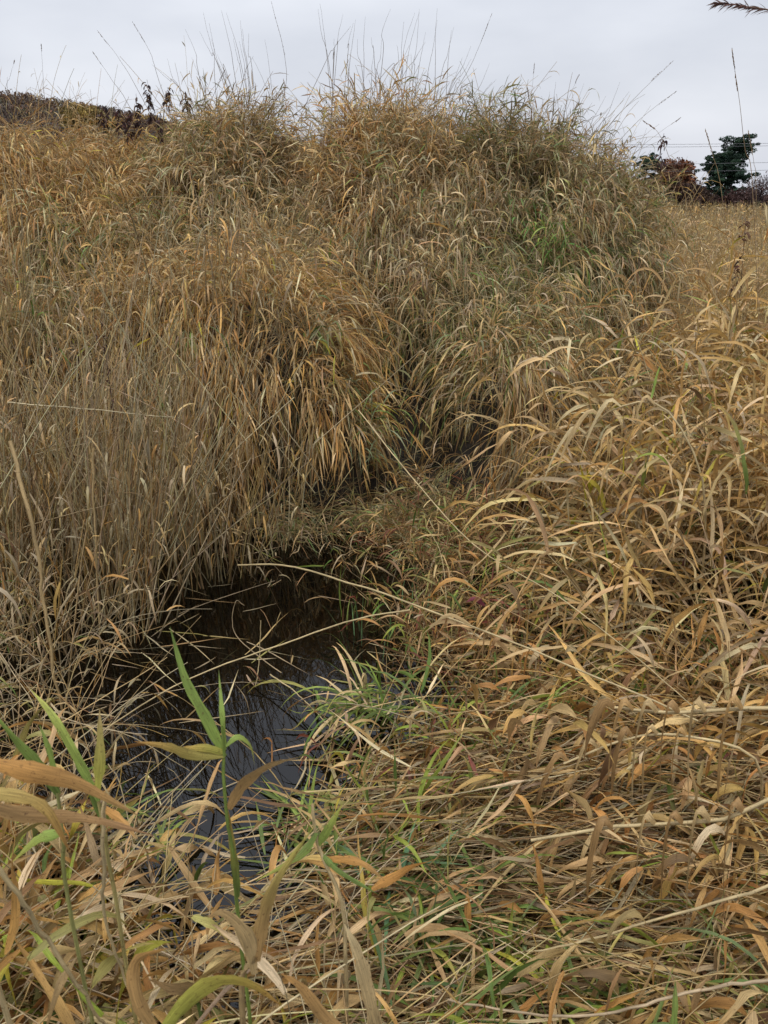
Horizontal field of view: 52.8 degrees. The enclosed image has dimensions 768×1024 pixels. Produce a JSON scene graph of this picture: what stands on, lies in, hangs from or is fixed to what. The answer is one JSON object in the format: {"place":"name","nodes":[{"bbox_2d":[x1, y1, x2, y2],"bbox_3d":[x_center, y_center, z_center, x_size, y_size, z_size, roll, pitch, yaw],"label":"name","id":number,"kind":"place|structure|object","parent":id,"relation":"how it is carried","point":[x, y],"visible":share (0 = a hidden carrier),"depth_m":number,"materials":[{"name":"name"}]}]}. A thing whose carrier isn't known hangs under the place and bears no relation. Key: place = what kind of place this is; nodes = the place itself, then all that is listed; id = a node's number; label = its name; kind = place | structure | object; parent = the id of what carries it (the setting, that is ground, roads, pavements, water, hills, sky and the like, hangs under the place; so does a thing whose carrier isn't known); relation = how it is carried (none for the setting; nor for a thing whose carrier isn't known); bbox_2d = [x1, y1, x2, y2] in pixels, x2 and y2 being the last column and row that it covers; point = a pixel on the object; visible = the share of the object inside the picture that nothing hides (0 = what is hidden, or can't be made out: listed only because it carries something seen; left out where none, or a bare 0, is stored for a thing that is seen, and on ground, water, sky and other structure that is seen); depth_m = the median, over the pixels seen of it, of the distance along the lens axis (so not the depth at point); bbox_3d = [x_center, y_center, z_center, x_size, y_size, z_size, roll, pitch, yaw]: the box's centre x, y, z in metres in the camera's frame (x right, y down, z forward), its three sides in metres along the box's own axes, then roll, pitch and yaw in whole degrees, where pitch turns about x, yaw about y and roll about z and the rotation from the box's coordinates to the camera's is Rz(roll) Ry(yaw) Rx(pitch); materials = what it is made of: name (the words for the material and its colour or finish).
{"place":"outdoors","nodes":[
{"label":"outdoors","id":0,"kind":"place"},
{"bbox_2d":[0,40,443,550],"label":"straw grass","id":1,"kind":"structure","parent":0,"point":[105,200],"depth_m":4.66,"materials":[{"name":"plant"}]},
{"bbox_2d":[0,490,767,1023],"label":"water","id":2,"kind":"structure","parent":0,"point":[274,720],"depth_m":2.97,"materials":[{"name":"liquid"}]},
{"bbox_2d":[92,448,102,686],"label":"straw stem","id":3,"kind":"object","parent":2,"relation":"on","point":[93,480],"visible":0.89,"depth_m":2.79,"materials":[{"name":"beige plant"}]},
{"bbox_2d":[6,764,238,886],"bbox_3d":[-0.637,0.864,2.080,0.502,0.288,0.452,11,24,25],"label":"grass tuft","id":4,"kind":"object","parent":2,"relation":"on","point":[160,832],"visible":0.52,"depth_m":2.06,"materials":[{"name":"green plant"}]},
{"bbox_2d":[134,628,301,1023],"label":"grass shoot","id":5,"kind":"object","parent":2,"relation":"in","point":[201,752],"depth_m":1.05,"materials":[{"name":"green plant"}]},
{"bbox_2d":[232,600,281,672],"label":"straw stem","id":6,"kind":"object","parent":2,"relation":"on","point":[244,644],"visible":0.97,"depth_m":2.97,"materials":[{"name":"beige plant"}]},
{"bbox_2d":[255,620,260,684],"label":"straw stem","id":7,"kind":"object","parent":2,"relation":"on","point":[259,648],"visible":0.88,"depth_m":2.98,"materials":[{"name":"beige plant"}]},
{"bbox_2d":[0,508,569,1012],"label":"floating straw","id":8,"kind":"object","parent":2,"relation":"on","point":[234,680],"visible":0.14,"depth_m":3.08,"materials":[{"name":"beige plant"}]},
{"bbox_2d":[233,737,352,909],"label":"grass tuft","id":9,"kind":"object","parent":2,"relation":"on","point":[283,799],"visible":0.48,"depth_m":2.25,"materials":[{"name":"green plant"}]},
{"bbox_2d":[248,633,467,786],"bbox_3d":[-0.128,0.580,2.686,0.652,0.297,0.643,12,25,27],"label":"grass tuft","id":10,"kind":"object","parent":2,"relation":"on","point":[367,692],"visible":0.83,"depth_m":2.66,"materials":[{"name":"green plant"}]},
{"bbox_2d":[270,674,329,726],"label":"straw stem","id":11,"kind":"object","parent":10,"relation":"on","point":[298,695],"visible":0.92,"depth_m":2.65,"materials":[{"name":"beige plant"}]},
{"bbox_2d":[322,572,393,658],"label":"grass tuft","id":12,"kind":"object","parent":2,"relation":"on","point":[353,613],"visible":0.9,"depth_m":3.26,"materials":[{"name":"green plant"}]},
{"bbox_2d":[364,571,431,627],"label":"grass tuft","id":13,"kind":"object","parent":2,"relation":"on","point":[402,594],"visible":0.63,"depth_m":3.35,"materials":[{"name":"green plant"}]},
{"bbox_2d":[467,597,484,648],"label":"red leaf plant","id":14,"kind":"object","parent":2,"relation":"in","point":[480,601],"visible":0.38,"depth_m":2.94,"materials":[{"name":"plant"}]},
{"bbox_2d":[417,672,619,782],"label":"grass tuft","id":15,"kind":"object","parent":2,"relation":"on","point":[541,705],"visible":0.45,"depth_m":2.40,"materials":[{"name":"beige plant"}]},
{"bbox_2d":[520,388,585,523],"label":"yellow shoot","id":16,"kind":"object","parent":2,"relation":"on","point":[552,426],"visible":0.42,"depth_m":3.92,"materials":[{"name":"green plant"}]},
{"bbox_2d":[568,460,629,597],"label":"yellow shoot","id":17,"kind":"object","parent":2,"relation":"in","point":[590,489],"visible":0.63,"depth_m":3.33,"materials":[{"name":"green plant"}]},
{"bbox_2d":[576,411,668,625],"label":"yellow shoot","id":18,"kind":"object","parent":2,"relation":"in","point":[642,480],"visible":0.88,"depth_m":3.08,"materials":[{"name":"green plant"}]},
{"bbox_2d":[651,365,707,614],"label":"yellow shoot","id":19,"kind":"object","parent":2,"relation":"on","point":[653,389],"visible":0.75,"depth_m":3.11,"materials":[{"name":"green plant"}]},
{"bbox_2d":[0,57,767,571],"bbox_3d":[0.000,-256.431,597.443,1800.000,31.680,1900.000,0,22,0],"label":"ground","id":20,"kind":"structure","parent":0,"point":[466,445],"depth_m":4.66,"materials":[{"name":"beige plant"}]},
{"bbox_2d":[0,719,94,1023],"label":"grass shoot","id":21,"kind":"object","parent":20,"relation":"on","point":[30,754],"depth_m":1.03,"materials":[{"name":"green plant"}]},
{"bbox_2d":[0,758,154,1023],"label":"grass shoot","id":22,"kind":"object","parent":20,"relation":"on","point":[40,810],"depth_m":0.89,"materials":[{"name":"beige plant"}]},
{"bbox_2d":[31,690,137,1023],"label":"grass shoot","id":23,"kind":"object","parent":20,"relation":"on","point":[98,767],"depth_m":1.06,"materials":[{"name":"green plant"}]},
{"bbox_2d":[58,102,115,139],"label":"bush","id":24,"kind":"object","parent":20,"relation":"on","point":[80,109],"visible":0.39,"depth_m":131.97,"materials":[{"name":"brown plant"}]},
{"bbox_2d":[96,106,109,142],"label":"dead weed","id":25,"kind":"object","parent":20,"relation":"on","point":[105,109],"visible":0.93,"depth_m":6.04,"materials":[{"name":"brown plant"}]},
{"bbox_2d":[96,323,135,580],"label":"dead weed","id":26,"kind":"object","parent":20,"relation":"on","point":[103,347],"visible":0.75,"depth_m":3.32,"materials":[{"name":"brown plant"}]},
{"bbox_2d":[115,109,126,157],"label":"dead weed","id":27,"kind":"object","parent":20,"relation":"on","point":[117,113],"visible":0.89,"depth_m":6.04,"materials":[{"name":"brown plant"}]},
{"bbox_2d":[124,110,137,143],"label":"dead weed","id":28,"kind":"object","parent":20,"relation":"on","point":[128,119],"visible":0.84,"depth_m":6.06,"materials":[{"name":"brown plant"}]},
{"bbox_2d":[98,32,165,143],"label":"grass stalk","id":29,"kind":"object","parent":20,"relation":"on","point":[134,83],"depth_m":5.91,"materials":[{"name":"plant"}]},
{"bbox_2d":[130,97,144,151],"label":"dead weed","id":30,"kind":"object","parent":20,"relation":"on","point":[139,106],"visible":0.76,"depth_m":6.02,"materials":[{"name":"brown plant"}]},
{"bbox_2d":[141,82,161,152],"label":"dead weed","id":31,"kind":"object","parent":20,"relation":"on","point":[149,120],"visible":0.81,"depth_m":6.00,"materials":[{"name":"brown plant"}]},
{"bbox_2d":[132,22,177,135],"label":"grass stalk","id":32,"kind":"object","parent":20,"relation":"on","point":[154,65],"depth_m":5.85,"materials":[{"name":"plant"}]},
{"bbox_2d":[152,113,163,142],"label":"dead weed","id":33,"kind":"object","parent":20,"relation":"on","point":[160,129],"visible":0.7,"depth_m":6.07,"materials":[{"name":"brown plant"}]},
{"bbox_2d":[162,87,174,145],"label":"dead weed","id":34,"kind":"object","parent":20,"relation":"on","point":[167,100],"visible":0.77,"depth_m":6.00,"materials":[{"name":"brown plant"}]},
{"bbox_2d":[180,91,194,133],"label":"dead weed","id":35,"kind":"object","parent":20,"relation":"on","point":[187,103],"visible":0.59,"depth_m":5.99,"materials":[{"name":"brown plant"}]},
{"bbox_2d":[126,948,280,1023],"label":"grass shoot","id":36,"kind":"object","parent":20,"relation":"on","point":[193,995],"depth_m":0.89,"materials":[{"name":"green plant"}]},
{"bbox_2d":[0,113,420,877],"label":"standing reeds","id":37,"kind":"object","parent":20,"relation":"on","point":[126,521],"visible":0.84,"depth_m":3.35,"materials":[{"name":"beige plant"}]},
{"bbox_2d":[8,441,62,710],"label":"straw stem","id":38,"kind":"object","parent":37,"relation":"on","point":[21,486],"visible":0.94,"depth_m":2.31,"materials":[{"name":"beige plant"}]},
{"bbox_2d":[7,402,178,417],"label":"straw stem","id":39,"kind":"object","parent":37,"relation":"on","point":[88,409],"visible":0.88,"depth_m":3.09,"materials":[{"name":"beige plant"}]},
{"bbox_2d":[191,397,293,512],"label":"straw stem","id":40,"kind":"object","parent":37,"relation":"on","point":[244,441],"visible":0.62,"depth_m":3.55,"materials":[{"name":"beige plant"}]},
{"bbox_2d":[89,609,409,746],"bbox_3d":[-0.397,0.501,2.427,1.033,0.238,0.035,-9,24,-21],"label":"straw stem","id":41,"kind":"object","parent":37,"relation":"on","point":[256,653],"visible":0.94,"depth_m":2.41,"materials":[{"name":"beige plant"}]},
{"bbox_2d":[275,410,328,495],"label":"straw stem","id":42,"kind":"object","parent":37,"relation":"on","point":[302,451],"visible":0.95,"depth_m":3.66,"materials":[{"name":"beige plant"}]},
{"bbox_2d":[209,25,220,145],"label":"grass stalk","id":43,"kind":"object","parent":20,"relation":"on","point":[214,77],"depth_m":5.63,"materials":[{"name":"plant"}]},
{"bbox_2d":[222,14,256,200],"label":"grass stalk","id":44,"kind":"object","parent":20,"relation":"on","point":[236,84],"depth_m":5.57,"materials":[{"name":"plant"}]},
{"bbox_2d":[248,40,259,154],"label":"grass stalk","id":45,"kind":"object","parent":20,"relation":"on","point":[252,73],"depth_m":5.72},
{"bbox_2d":[208,825,314,1023],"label":"grass shoot","id":46,"kind":"object","parent":20,"relation":"on","point":[252,943],"depth_m":1.00,"materials":[{"name":"beige plant"}]},
{"bbox_2d":[271,2,287,163],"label":"grass stalk","id":47,"kind":"object","parent":20,"relation":"on","point":[286,69],"depth_m":5.78,"materials":[{"name":"plant"}]},
{"bbox_2d":[0,662,582,1023],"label":"foreground grass","id":48,"kind":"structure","parent":20,"relation":"on","point":[38,987],"depth_m":1.61,"materials":[{"name":"beige plant"}]},
{"bbox_2d":[0,866,105,1023],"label":"straw stem","id":49,"kind":"object","parent":48,"relation":"on","point":[17,892],"visible":1,"depth_m":1.05,"materials":[{"name":"beige plant"}]},
{"bbox_2d":[100,791,126,987],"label":"straw stem","id":50,"kind":"object","parent":48,"relation":"on","point":[103,830],"visible":0.79,"depth_m":1.03,"materials":[{"name":"beige plant"}]},
{"bbox_2d":[272,26,350,177],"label":"grass stalk","id":51,"kind":"object","parent":20,"relation":"on","point":[307,100],"depth_m":5.66,"materials":[{"name":"plant"}]},
{"bbox_2d":[289,239,350,353],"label":"yellow shoot","id":52,"kind":"object","parent":20,"relation":"on","point":[317,264],"visible":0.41,"depth_m":4.72,"materials":[{"name":"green plant"}]},
{"bbox_2d":[258,803,381,1023],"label":"grass shoot","id":53,"kind":"object","parent":20,"relation":"on","point":[304,851],"depth_m":1.35,"materials":[{"name":"green plant"}]},
{"bbox_2d":[0,88,642,183],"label":"woods","id":54,"kind":"object","parent":20,"relation":"on","point":[28,98],"visible":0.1,"depth_m":176.70,"materials":[{"name":"brown plant"}]},
{"bbox_2d":[282,924,381,1023],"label":"grass shoot","id":55,"kind":"object","parent":20,"relation":"on","point":[322,1014],"depth_m":1.01,"materials":[{"name":"beige plant"}]},
{"bbox_2d":[375,11,389,123],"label":"grass stalk","id":56,"kind":"object","parent":20,"relation":"on","point":[382,62],"depth_m":5.54,"materials":[{"name":"plant"}]},
{"bbox_2d":[345,380,421,502],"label":"grass tuft","id":57,"kind":"object","parent":20,"relation":"on","point":[377,453],"visible":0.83,"depth_m":4.45,"materials":[{"name":"brown plant"}]},
{"bbox_2d":[63,54,711,257],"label":"bank grass","id":58,"kind":"structure","parent":20,"relation":"on","point":[351,108],"depth_m":5.50,"materials":[{"name":"plant"}]},
{"bbox_2d":[433,17,436,128],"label":"grass stalk","id":59,"kind":"object","parent":20,"relation":"on","point":[435,56],"depth_m":5.95,"materials":[{"name":"plant"}]},
{"bbox_2d":[441,16,490,128],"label":"grass stalk","id":60,"kind":"object","parent":20,"relation":"on","point":[471,63],"depth_m":5.85,"materials":[{"name":"plant"}]},
{"bbox_2d":[456,502,567,628],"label":"grass tuft","id":61,"kind":"object","parent":20,"relation":"on","point":[518,577],"visible":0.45,"depth_m":3.30,"materials":[{"name":"brown plant"}]},
{"bbox_2d":[495,186,563,257],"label":"grass tuft","id":62,"kind":"object","parent":20,"relation":"on","point":[524,224],"visible":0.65,"depth_m":5.16,"materials":[{"name":"green plant"}]},
{"bbox_2d":[507,193,592,283],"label":"grass tuft","id":63,"kind":"object","parent":20,"relation":"on","point":[554,243],"visible":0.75,"depth_m":5.00,"materials":[{"name":"green plant"}]},
{"bbox_2d":[576,178,667,327],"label":"grass stalk","id":64,"kind":"object","parent":20,"relation":"on","point":[615,233],"depth_m":4.50,"materials":[{"name":"plant"}]},
{"bbox_2d":[540,394,706,650],"bbox_3d":[0.943,0.123,2.961,0.706,1.155,0.131,4,22,9],"label":"arching shoot","id":65,"kind":"object","parent":20,"relation":"on","point":[570,433],"visible":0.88,"depth_m":2.83,"materials":[{"name":"beige plant"}]},
{"bbox_2d":[607,91,675,155],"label":"grass stalk","id":66,"kind":"object","parent":20,"relation":"on","point":[646,113],"depth_m":5.71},
{"bbox_2d":[633,152,659,182],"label":"pine tree","id":67,"kind":"object","parent":20,"relation":"on","point":[646,161],"visible":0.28,"depth_m":87.31,"materials":[{"name":"green plant"}]},
{"bbox_2d":[531,797,767,914],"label":"arching shoot","id":68,"kind":"object","parent":20,"relation":"on","point":[648,816],"visible":1,"depth_m":1.61,"materials":[{"name":"beige plant"}]},
{"bbox_2d":[536,724,762,840],"bbox_3d":[0.743,0.806,2.031,0.680,0.586,0.096,-2,22,-4],"label":"arching shoot","id":69,"kind":"object","parent":20,"relation":"on","point":[558,755],"visible":0.9,"depth_m":1.97,"materials":[{"name":"beige plant"}]},
{"bbox_2d":[634,135,667,333],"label":"dead weed","id":70,"kind":"object","parent":20,"relation":"on","point":[661,163],"visible":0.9,"depth_m":4.48,"materials":[{"name":"brown plant"}]},
{"bbox_2d":[615,320,687,481],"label":"yellow shoot","id":71,"kind":"object","parent":20,"relation":"on","point":[620,342],"visible":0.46,"depth_m":3.92,"materials":[{"name":"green plant"}]},
{"bbox_2d":[633,183,674,210],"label":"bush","id":72,"kind":"object","parent":20,"relation":"on","point":[658,194],"visible":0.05,"depth_m":80.10,"materials":[{"name":"brown plant"}]},
{"bbox_2d":[647,171,686,199],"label":"russet tree","id":73,"kind":"object","parent":20,"relation":"on","point":[672,175],"visible":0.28,"depth_m":83.42,"materials":[{"name":"brown plant"}]},
{"bbox_2d":[645,157,703,184],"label":"russet tree","id":74,"kind":"object","parent":20,"relation":"on","point":[680,165],"visible":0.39,"depth_m":85.72,"materials":[{"name":"brown plant"}]},
{"bbox_2d":[583,695,767,800],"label":"arching shoot","id":75,"kind":"object","parent":20,"relation":"on","point":[600,706],"visible":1,"depth_m":1.58,"materials":[{"name":"beige plant"}]},
{"bbox_2d":[610,162,767,407],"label":"meadow grass","id":76,"kind":"structure","parent":20,"relation":"on","point":[711,235],"depth_m":7.89,"materials":[{"name":"plant"}]},
{"bbox_2d":[643,120,736,351],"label":"grass stalk","id":77,"kind":"object","parent":20,"relation":"on","point":[688,205],"depth_m":4.27,"materials":[{"name":"plant"}]},
{"bbox_2d":[671,181,720,212],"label":"bush","id":78,"kind":"object","parent":20,"relation":"on","point":[706,194],"visible":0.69,"depth_m":82.25,"materials":[{"name":"brown plant"}]},
{"bbox_2d":[695,151,735,212],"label":"pine tree","id":79,"kind":"object","parent":20,"relation":"on","point":[717,159],"visible":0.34,"depth_m":84.67,"materials":[{"name":"green plant"}]},
{"bbox_2d":[705,129,746,418],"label":"grass stalk","id":80,"kind":"object","parent":20,"relation":"on","point":[723,210],"depth_m":4.09,"materials":[{"name":"plant"}]},
{"bbox_2d":[685,295,767,518],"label":"yellow shoot","id":81,"kind":"object","parent":20,"relation":"on","point":[766,337],"visible":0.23,"depth_m":3.95,"materials":[{"name":"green plant"}]},
{"bbox_2d":[702,133,760,212],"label":"pine tree","id":82,"kind":"object","parent":20,"relation":"on","point":[734,162],"visible":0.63,"depth_m":83.09,"materials":[{"name":"green plant"}]},
{"bbox_2d":[707,0,767,16],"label":"reed plume","id":83,"kind":"object","parent":20,"relation":"on","point":[737,6],"visible":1,"depth_m":1.71,"materials":[{"name":"brown plant"}]},
{"bbox_2d":[728,221,750,350],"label":"dead weed","id":84,"kind":"object","parent":20,"relation":"on","point":[744,240],"visible":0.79,"depth_m":4.21,"materials":[{"name":"brown plant"}]},
{"bbox_2d":[716,187,767,212],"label":"bush","id":85,"kind":"object","parent":20,"relation":"on","point":[739,195],"visible":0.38,"depth_m":76.90,"materials":[{"name":"brown plant"}]},
{"bbox_2d":[732,50,760,390],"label":"grass stalk","id":86,"kind":"object","parent":20,"relation":"on","point":[752,196],"depth_m":3.62,"materials":[{"name":"plant"}]},
{"bbox_2d":[735,171,767,210],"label":"bare tree","id":87,"kind":"object","parent":20,"relation":"on","point":[763,187],"visible":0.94,"depth_m":73.77,"materials":[{"name":"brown plant"}]},
{"bbox_2d":[748,131,761,367],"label":"grass stalk","id":88,"kind":"object","parent":20,"relation":"on","point":[757,231],"depth_m":4.14,"materials":[{"name":"plant"}]},
{"bbox_2d":[0,0,767,190],"label":"sky","id":89,"kind":"structure","parent":0,"point":[623,45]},
{"bbox_2d":[24,121,764,144],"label":"overhead wire","id":90,"kind":"object","parent":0,"point":[579,144],"visible":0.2,"depth_m":75.47,"materials":[{"name":"metal"}]},
{"bbox_2d":[121,577,767,1023],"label":"flattened grass","id":91,"kind":"structure","parent":0,"point":[703,957],"depth_m":1.92,"materials":[{"name":"beige plant"}]},
{"bbox_2d":[324,821,476,954],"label":"grass tuft","id":92,"kind":"object","parent":91,"relation":"on","point":[347,849],"visible":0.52,"depth_m":1.96,"materials":[{"name":"green plant"}]},
{"bbox_2d":[312,911,526,1023],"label":"grass tuft","id":93,"kind":"object","parent":91,"relation":"on","point":[461,1011],"visible":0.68,"depth_m":1.59,"materials":[{"name":"green plant"}]},
{"bbox_2d":[345,823,582,980],"bbox_3d":[0.196,0.958,1.857,0.546,0.206,0.524,10,24,24],"label":"grass tuft","id":94,"kind":"object","parent":91,"relation":"on","point":[460,896],"visible":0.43,"depth_m":1.83,"materials":[{"name":"green plant"}]},
{"bbox_2d":[237,563,697,721],"bbox_3d":[0.041,0.363,2.521,1.908,0.266,0.185,20,29,40],"label":"straw stem","id":95,"kind":"object","parent":91,"relation":"on","point":[461,619],"visible":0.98,"depth_m":2.32,"materials":[{"name":"beige plant"}]},
{"bbox_2d":[448,978,767,1017],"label":"straw stem","id":96,"kind":"object","parent":91,"relation":"on","point":[727,984],"visible":0.94,"depth_m":1.45,"materials":[{"name":"beige plant"}]},
{"bbox_2d":[512,884,767,955],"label":"straw stem","id":97,"kind":"object","parent":91,"relation":"on","point":[759,889],"visible":0.93,"depth_m":1.57,"materials":[{"name":"beige plant"}]},
{"bbox_2d":[651,965,703,1023],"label":"grass tuft","id":98,"kind":"object","parent":91,"relation":"on","point":[673,1020],"visible":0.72,"depth_m":1.47,"materials":[{"name":"green plant"}]},
{"bbox_2d":[163,312,767,953],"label":"marsh grass","id":99,"kind":"structure","parent":0,"point":[411,534],"depth_m":3.23,"materials":[{"name":"plant"}]},
{"bbox_2d":[425,525,447,652],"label":"straw stem","id":100,"kind":"object","parent":99,"relation":"on","point":[444,579],"visible":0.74,"depth_m":3.27,"materials":[{"name":"beige plant"}]},
{"bbox_2d":[418,204,767,919],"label":"leafy grass","id":101,"kind":"structure","parent":0,"point":[736,446],"depth_m":3.16,"materials":[{"name":"beige plant"}]},
{"bbox_2d":[358,410,696,709],"bbox_3d":[0.337,0.049,2.776,0.100,0.417,1.915,-13,25,-29],"label":"straw stem","id":102,"kind":"object","parent":101,"relation":"on","point":[517,572],"visible":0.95,"depth_m":2.61,"materials":[{"name":"beige plant"}]},
{"bbox_2d":[605,256,670,453],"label":"straw stem","id":103,"kind":"object","parent":101,"relation":"on","point":[633,329],"visible":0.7,"depth_m":3.53,"materials":[{"name":"beige plant"}]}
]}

